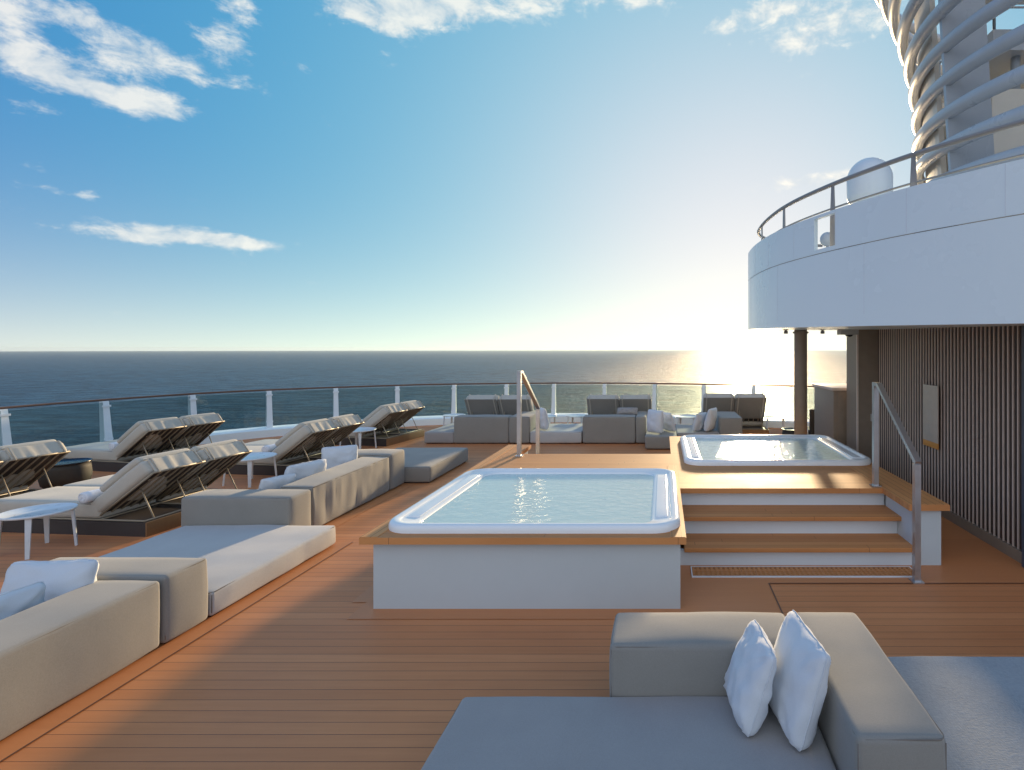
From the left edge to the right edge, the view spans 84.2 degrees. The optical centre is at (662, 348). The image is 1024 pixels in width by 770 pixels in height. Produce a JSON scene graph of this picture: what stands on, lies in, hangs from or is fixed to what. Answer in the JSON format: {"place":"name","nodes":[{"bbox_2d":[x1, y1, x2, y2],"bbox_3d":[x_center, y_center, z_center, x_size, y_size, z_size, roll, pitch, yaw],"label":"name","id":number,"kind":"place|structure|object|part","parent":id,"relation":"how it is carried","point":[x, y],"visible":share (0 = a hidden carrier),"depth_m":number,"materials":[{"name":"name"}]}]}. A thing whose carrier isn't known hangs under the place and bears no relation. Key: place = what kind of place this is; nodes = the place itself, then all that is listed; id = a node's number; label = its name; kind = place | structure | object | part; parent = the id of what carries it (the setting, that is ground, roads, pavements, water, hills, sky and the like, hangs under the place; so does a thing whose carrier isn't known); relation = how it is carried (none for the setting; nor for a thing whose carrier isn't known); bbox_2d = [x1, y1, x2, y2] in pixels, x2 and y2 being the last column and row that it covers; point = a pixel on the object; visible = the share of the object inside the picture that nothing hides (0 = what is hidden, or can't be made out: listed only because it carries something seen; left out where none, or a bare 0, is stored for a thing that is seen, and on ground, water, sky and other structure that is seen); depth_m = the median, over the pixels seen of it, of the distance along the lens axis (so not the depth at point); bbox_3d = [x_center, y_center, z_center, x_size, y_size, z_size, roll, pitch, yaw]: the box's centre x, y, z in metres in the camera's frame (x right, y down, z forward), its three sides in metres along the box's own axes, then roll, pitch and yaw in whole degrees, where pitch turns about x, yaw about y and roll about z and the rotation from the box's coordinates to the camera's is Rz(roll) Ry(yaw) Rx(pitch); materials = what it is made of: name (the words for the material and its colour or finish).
{"place":"outdoors","nodes":[
{"label":"outdoors","id":0,"kind":"place"},
{"bbox_2d":[0,350,846,446],"bbox_3d":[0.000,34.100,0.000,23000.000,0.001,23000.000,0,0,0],"label":"sea","id":1,"kind":"structure","parent":0,"point":[32,377],"depth_m":585.93,"materials":[{"name":"liquid"}]},
{"bbox_2d":[0,422,1023,769],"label":"deck","id":2,"kind":"structure","parent":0,"point":[302,672],"depth_m":3.67,"materials":[{"name":"brown wood"}]},
{"bbox_2d":[0,439,70,497],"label":"double lounger","id":3,"kind":"object","parent":2,"relation":"on","point":[24,467],"visible":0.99,"depth_m":7.15,"materials":[{"name":"beige fabric"}]},
{"bbox_2d":[0,502,77,559],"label":"side table","id":4,"kind":"object","parent":2,"relation":"on","point":[28,514],"visible":1,"depth_m":5.64,"materials":[{"name":"white paint"}]},
{"bbox_2d":[38,458,92,488],"bbox_3d":[-9.050,1.904,8.250,0.570,0.392,0.570,0,0,0],"label":"drum table","id":5,"kind":"object","parent":2,"relation":"on","point":[62,472],"visible":0.69,"depth_m":8.10,"materials":[{"name":"wicker"}]},
{"bbox_2d":[0,557,207,740],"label":"modular sofa","id":6,"kind":"object","parent":2,"relation":"on","point":[120,613],"visible":0.84,"depth_m":3.40,"materials":[{"name":"beige fabric"}]},
{"bbox_2d":[0,581,45,619],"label":"pillow","id":7,"kind":"object","parent":6,"relation":"on","point":[15,601],"visible":0.43,"depth_m":3.42,"materials":[{"name":"white fabric"}]},
{"bbox_2d":[0,558,98,600],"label":"pillow","id":8,"kind":"object","parent":6,"relation":"on","point":[59,577],"visible":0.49,"depth_m":3.70,"materials":[{"name":"white fabric"}]},
{"bbox_2d":[0,439,251,536],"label":"double lounger","id":9,"kind":"object","parent":2,"relation":"on","point":[142,496],"visible":0.95,"depth_m":6.31,"materials":[{"name":"beige fabric"}]},
{"bbox_2d":[78,489,102,502],"bbox_3d":[-6.501,1.676,6.258,0.130,0.124,0.305,0,0,5],"label":"rolled towel","id":10,"kind":"object","parent":9,"relation":"on","point":[88,496],"visible":0.69,"depth_m":6.13,"materials":[{"name":"white fabric"}]},
{"bbox_2d":[64,413,224,471],"bbox_3d":[-9.559,1.663,10.026,2.080,0.875,1.404,0,0,11],"label":"double lounger","id":11,"kind":"object","parent":2,"relation":"on","point":[147,437],"visible":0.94,"depth_m":9.53,"materials":[{"name":"beige fabric"}]},
{"bbox_2d":[109,442,118,449],"bbox_3d":[-9.451,1.676,9.498,0.132,0.124,0.305,0,0,11],"label":"rolled towel","id":12,"kind":"object","parent":11,"relation":"on","point":[113,445],"visible":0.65,"depth_m":9.36,"materials":[{"name":"white fabric"}]},
{"bbox_2d":[100,525,335,616],"bbox_3d":[-4.306,1.984,5.024,1.659,0.226,1.649,0,0,0],"label":"daybed seat","id":13,"kind":"object","parent":2,"relation":"on","point":[243,561],"visible":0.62,"depth_m":5.10,"materials":[{"name":"beige fabric"}]},
{"bbox_2d":[222,452,276,487],"bbox_3d":[-6.450,1.889,8.520,0.684,0.422,0.684,0,0,0],"label":"side table","id":14,"kind":"object","parent":2,"relation":"on","point":[250,458],"visible":0.63,"depth_m":8.44,"materials":[{"name":"white paint"}]},
{"bbox_2d":[181,449,404,526],"bbox_3d":[-4.697,1.820,7.149,1.426,0.554,2.636,0,0,0],"label":"modular sofa","id":15,"kind":"object","parent":2,"relation":"on","point":[328,495],"visible":0.78,"depth_m":6.24,"materials":[{"name":"beige fabric"}]},
{"bbox_2d":[259,473,295,488],"bbox_3d":[-4.558,1.666,6.429,0.191,0.358,0.395,17,7,26],"label":"pillow","id":16,"kind":"object","parent":15,"relation":"on","point":[276,482],"visible":0.4,"depth_m":6.36,"materials":[{"name":"white fabric"}]},
{"bbox_2d":[284,459,326,480],"bbox_3d":[-4.492,1.626,6.831,0.229,0.435,0.536,14,5,19],"label":"pillow","id":17,"kind":"object","parent":15,"relation":"on","point":[304,469],"visible":0.45,"depth_m":6.76,"materials":[{"name":"white fabric"}]},
{"bbox_2d":[321,445,357,468],"bbox_3d":[-4.600,1.611,7.761,0.457,0.454,0.235,0,-1,-32],"label":"pillow","id":18,"kind":"object","parent":15,"relation":"on","point":[333,456],"visible":0.48,"depth_m":7.69,"materials":[{"name":"white fabric"}]},
{"bbox_2d":[226,414,363,475],"bbox_3d":[-6.732,1.663,9.750,2.080,0.875,1.404,0,0,6],"label":"double lounger","id":19,"kind":"object","parent":2,"relation":"on","point":[307,441],"visible":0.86,"depth_m":9.26,"materials":[{"name":"beige fabric"}]},
{"bbox_2d":[261,444,276,451],"bbox_3d":[-6.601,1.676,9.197,0.130,0.124,0.305,0,0,6],"label":"rolled towel","id":20,"kind":"object","parent":19,"relation":"on","point":[269,448],"visible":0.72,"depth_m":9.08,"materials":[{"name":"white fabric"}]},
{"bbox_2d":[339,427,376,448],"bbox_3d":[-6.350,1.889,11.350,0.684,0.422,0.684,0,0,0],"label":"side table","id":21,"kind":"object","parent":2,"relation":"on","point":[358,431],"visible":0.56,"depth_m":11.37,"materials":[{"name":"white paint"}]},
{"bbox_2d":[337,400,424,445],"bbox_3d":[-6.804,1.663,12.531,2.080,0.875,1.404,0,0,8],"label":"double lounger","id":22,"kind":"object","parent":2,"relation":"on","point":[387,421],"visible":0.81,"depth_m":12.10,"materials":[{"name":"beige fabric"}]},
{"bbox_2d":[0,542,782,761],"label":"deck seam","id":23,"kind":"object","parent":2,"relation":"on","point":[217,626],"visible":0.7,"depth_m":3.70,"materials":[{"name":"brown wood"}]},
{"bbox_2d":[396,447,467,482],"bbox_3d":[-4.285,1.960,9.308,1.361,0.273,1.708,0,0,0],"label":"daybed seat","id":24,"kind":"object","parent":2,"relation":"on","point":[425,465],"visible":0.6,"depth_m":9.07,"materials":[{"name":"beige fabric"}]},
{"bbox_2d":[62,413,808,458],"bbox_3d":[-0.234,2.295,5.490,22.460,0.810,20.981,0,0,0],"label":"deck coaming","id":25,"kind":"object","parent":2,"relation":"on","point":[248,433],"visible":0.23,"depth_m":14.15,"materials":[{"name":"white paint"}]},
{"bbox_2d":[0,382,813,445],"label":"glass railing","id":26,"kind":"object","parent":25,"relation":"on","point":[106,434],"visible":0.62,"depth_m":13.19,"materials":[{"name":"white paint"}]},
{"bbox_2d":[443,414,465,425],"bbox_3d":[-5.300,1.889,13.850,0.547,0.422,0.547,0,0,0],"label":"side table","id":27,"kind":"object","parent":2,"relation":"on","point":[449,415],"visible":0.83,"depth_m":13.76,"materials":[{"name":"white paint"}]},
{"bbox_2d":[424,410,535,443],"bbox_3d":[-4.092,1.791,12.948,2.350,0.612,1.929,0,0,0],"label":"modular sofa","id":28,"kind":"object","parent":2,"relation":"on","point":[482,429],"visible":0.85,"depth_m":11.99,"materials":[{"name":"beige fabric"}]},
{"bbox_2d":[464,394,533,414],"bbox_3d":[-3.890,1.589,13.635,1.584,1.022,2.030,0,0,0],"label":"double lounger","id":29,"kind":"object","parent":2,"relation":"on","point":[495,404],"visible":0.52,"depth_m":12.89,"materials":[{"name":"beige fabric"}]},
{"bbox_2d":[0,483,1023,760],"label":"deck border","id":30,"kind":"object","parent":2,"relation":"on","point":[968,557],"visible":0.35,"depth_m":4.58,"materials":[{"name":"wood"}]},
{"bbox_2d":[691,566,911,577],"bbox_3d":[1.320,2.091,5.100,2.100,0.014,0.230,0,0,0],"label":"drain grating","id":31,"kind":"object","parent":30,"relation":"on","point":[801,571],"visible":0.99,"depth_m":5.08,"materials":[{"name":"white paint"}]},
{"bbox_2d":[515,371,539,456],"bbox_3d":[-1.985,1.202,8.100,0.103,1.793,1.103,0,0,2],"label":"stair handrail","id":32,"kind":"object","parent":2,"relation":"on","point":[521,375],"visible":0.76,"depth_m":7.62,"materials":[{"name":"metal"}]},
{"bbox_2d":[548,415,556,423],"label":"side table","id":33,"kind":"object","parent":2,"relation":"on","point":[551,416],"visible":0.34,"depth_m":13.55,"materials":[{"name":"white paint"}]},
{"bbox_2d":[530,423,582,443],"bbox_3d":[-2.349,1.957,12.674,1.166,0.280,1.376,0,0,0],"label":"daybed seat","id":34,"kind":"object","parent":2,"relation":"on","point":[557,433],"visible":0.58,"depth_m":12.00,"materials":[{"name":"beige fabric"}]},
{"bbox_2d":[540,407,548,429],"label":"pillow","id":35,"kind":"object","parent":34,"relation":"on","point":[544,422],"visible":0.76,"depth_m":12.08,"materials":[{"name":"white fabric"}]},
{"bbox_2d":[566,414,585,423],"bbox_3d":[-2.160,1.889,13.750,0.547,0.422,0.547,0,0,0],"label":"side table","id":36,"kind":"object","parent":2,"relation":"on","point":[573,416],"visible":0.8,"depth_m":13.71,"materials":[{"name":"white paint"}]},
{"bbox_2d":[583,411,646,443],"bbox_3d":[-1.065,1.791,12.801,1.420,0.613,1.626,0,0,0],"label":"modular sofa","id":37,"kind":"object","parent":2,"relation":"on","point":[615,429],"visible":0.91,"depth_m":11.99,"materials":[{"name":"beige fabric"}]},
{"bbox_2d":[617,407,637,414],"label":"pillow","id":38,"kind":"object","parent":37,"relation":"on","point":[627,410],"visible":1,"depth_m":12.41,"materials":[{"name":"beige fabric"}]},
{"bbox_2d":[587,394,651,415],"bbox_3d":[-1.030,1.589,13.735,1.584,1.022,2.030,0,0,0],"label":"double lounger","id":39,"kind":"object","parent":2,"relation":"on","point":[598,404],"visible":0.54,"depth_m":12.97,"materials":[{"name":"beige fabric"}]},
{"bbox_2d":[359,436,949,608],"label":"spa platform","id":40,"kind":"structure","parent":2,"relation":"on","point":[789,515],"depth_m":5.23,"materials":[{"name":"white paint"}]},
{"bbox_2d":[389,468,680,533],"bbox_3d":[-1.080,1.744,5.490,2.470,0.623,2.150,0,0,0],"label":"hot tub","id":41,"kind":"object","parent":40,"relation":"on","point":[562,501],"visible":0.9,"depth_m":5.18,"materials":[{"name":"plastic"}]},
{"bbox_2d":[680,435,870,465],"bbox_3d":[1.520,1.744,8.050,2.470,0.623,2.150,0,0,0],"label":"hot tub","id":42,"kind":"object","parent":40,"relation":"on","point":[760,450],"visible":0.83,"depth_m":7.83,"materials":[{"name":"plastic"}]},
{"bbox_2d":[869,382,924,583],"bbox_3d":[2.310,1.232,5.425,0.104,1.733,1.154,0,0,2],"label":"stair handrail","id":43,"kind":"object","parent":40,"relation":"attached to","point":[877,388],"visible":1,"depth_m":5.02,"materials":[{"name":"metal"}]},
{"bbox_2d":[421,612,946,769],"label":"modular sofa","id":44,"kind":"object","parent":2,"relation":"on","point":[665,705],"visible":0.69,"depth_m":2.66,"materials":[{"name":"beige fabric"}]},
{"bbox_2d":[723,619,776,736],"bbox_3d":[0.457,1.667,2.788,0.191,0.420,0.397,20,-2,-5],"label":"pillow","id":45,"kind":"object","parent":44,"relation":"on","point":[750,674],"visible":1,"depth_m":2.65,"materials":[{"name":"white fabric"}]},
{"bbox_2d":[769,610,830,751],"bbox_3d":[0.670,1.635,2.728,0.214,0.474,0.474,17,-2,-7],"label":"pillow","id":46,"kind":"object","parent":44,"relation":"on","point":[799,684],"visible":0.89,"depth_m":2.57,"materials":[{"name":"white fabric"}]},
{"bbox_2d":[675,415,695,423],"bbox_3d":[0.620,1.889,13.600,0.616,0.422,0.616,0,0,0],"label":"side table","id":47,"kind":"object","parent":2,"relation":"on","point":[684,416],"visible":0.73,"depth_m":13.55,"materials":[{"name":"white paint"}]},
{"bbox_2d":[645,411,741,448],"bbox_3d":[0.691,1.791,12.251,2.127,0.612,1.929,0,0,0],"label":"modular sofa","id":48,"kind":"object","parent":2,"relation":"on","point":[728,423],"visible":0.43,"depth_m":11.79,"materials":[{"name":"beige fabric"}]},
{"bbox_2d":[647,409,663,433],"bbox_3d":[-0.153,1.550,11.628,0.435,0.495,0.248,0,-2,42],"label":"pillow","id":49,"kind":"object","parent":48,"relation":"on","point":[655,421],"visible":1,"depth_m":11.51,"materials":[{"name":"white fabric"}]},
{"bbox_2d":[663,412,675,431],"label":"pillow","id":50,"kind":"object","parent":48,"relation":"on","point":[669,424],"visible":0.78,"depth_m":11.78,"materials":[{"name":"white fabric"}]},
{"bbox_2d":[692,412,706,430],"bbox_3d":[0.829,1.598,11.966,0.187,0.418,0.418,19,11,33],"label":"pillow","id":51,"kind":"object","parent":48,"relation":"on","point":[698,423],"visible":0.9,"depth_m":11.84,"materials":[{"name":"white fabric"}]},
{"bbox_2d":[704,407,716,430],"bbox_3d":[1.067,1.546,11.926,0.226,0.512,0.437,12,6,26],"label":"pillow","id":52,"kind":"object","parent":48,"relation":"on","point":[710,421],"visible":1,"depth_m":11.77,"materials":[{"name":"white fabric"}]},
{"bbox_2d":[699,393,768,434],"bbox_3d":[1.770,1.589,14.065,1.584,1.022,2.030,0,0,0],"label":"double lounger","id":53,"kind":"object","parent":2,"relation":"on","point":[749,409],"visible":0.67,"depth_m":13.33,"materials":[{"name":"beige fabric"}]},
{"bbox_2d":[763,415,787,428],"bbox_3d":[2.780,1.889,13.400,0.616,0.422,0.616,0,0,0],"label":"side table","id":54,"kind":"object","parent":2,"relation":"on","point":[767,418],"visible":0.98,"depth_m":13.25,"materials":[{"name":"white paint"}]},
{"bbox_2d":[782,427,793,434],"bbox_3d":[2.780,1.904,11.600,0.456,0.392,0.456,0,0,0],"label":"drum table","id":55,"kind":"object","parent":2,"relation":"on","point":[788,431],"visible":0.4,"depth_m":11.49,"materials":[{"name":"wicker"}]},
{"bbox_2d":[793,330,808,434],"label":"deck column","id":56,"kind":"structure","parent":2,"relation":"on","point":[800,382],"depth_m":9.43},
{"bbox_2d":[812,383,846,445],"bbox_3d":[4.015,1.395,10.250,2.030,1.410,1.300,0,0,0],"label":"service cabinet","id":57,"kind":"object","parent":2,"relation":"on","point":[830,409],"visible":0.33,"depth_m":9.81,"materials":[{"name":"beige metal"}]},
{"bbox_3d":[3.540,1.415,9.621,0.880,1.270,0.017,0,0,0],"label":"door","id":58,"kind":"part","parent":57,"relation":"part of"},
{"bbox_2d":[847,326,1023,567],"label":"deckhouse","id":59,"kind":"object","parent":2,"relation":"on","point":[972,471],"visible":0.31,"depth_m":6.46,"materials":[{"name":"brown wood"}]},
{"bbox_2d":[748,118,1023,329],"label":"deck","id":60,"kind":"structure","parent":59,"relation":"on","point":[947,252],"depth_m":5.09,"materials":[{"name":"white paint"}]},
{"bbox_2d":[820,232,829,246],"bbox_3d":[2.500,-1.385,8.250,0.220,0.770,0.220,0,0,0],"label":"antenna ball","id":61,"kind":"object","parent":60,"relation":"on","point":[825,239],"visible":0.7,"depth_m":8.18,"materials":[{"name":"grey paint"}]},
{"bbox_2d":[837,329,858,336],"bbox_3d":[2.930,-0.249,8.600,0.280,0.122,0.200,0,0,0],"label":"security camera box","id":62,"kind":"object","parent":60,"relation":"attached to","point":[848,332],"visible":1,"depth_m":8.50,"materials":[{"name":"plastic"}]},
{"bbox_2d":[846,157,892,204],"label":"radar dome","id":63,"kind":"structure","parent":60,"relation":"on","point":[875,181],"depth_m":7.50,"materials":[{"name":"white paint"}]},
{"bbox_2d":[875,0,1023,184],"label":"funnel","id":64,"kind":"object","parent":60,"relation":"on","point":[973,83],"visible":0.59,"depth_m":9.85,"materials":[{"name":"grey paint"}]},
{"bbox_2d":[923,384,938,449],"bbox_3d":[3.470,0.870,7.040,0.018,0.800,0.390,0,0,0],"label":"notice sign","id":65,"kind":"object","parent":59,"relation":"attached to","point":[930,415],"visible":1,"depth_m":7.00,"materials":[{"name":"metal"}]},
{"bbox_2d":[888,656,1023,769],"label":"daybed seat","id":66,"kind":"object","parent":2,"relation":"on","point":[974,707],"visible":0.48,"depth_m":2.86,"materials":[{"name":"grey fabric"}]},
{"bbox_2d":[0,0,1023,350],"label":"sky","id":67,"kind":"structure","parent":0,"point":[176,175],"materials":[{"name":"blue"}]},
{"bbox_2d":[807,409,813,434],"bbox_3d":[3.320,1.670,11.470,0.733,0.862,0.665,0,0,0],"label":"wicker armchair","id":68,"kind":"object","parent":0,"point":[810,429],"visible":0.19,"depth_m":11.14,"materials":[{"name":"wicker"}]}
]}

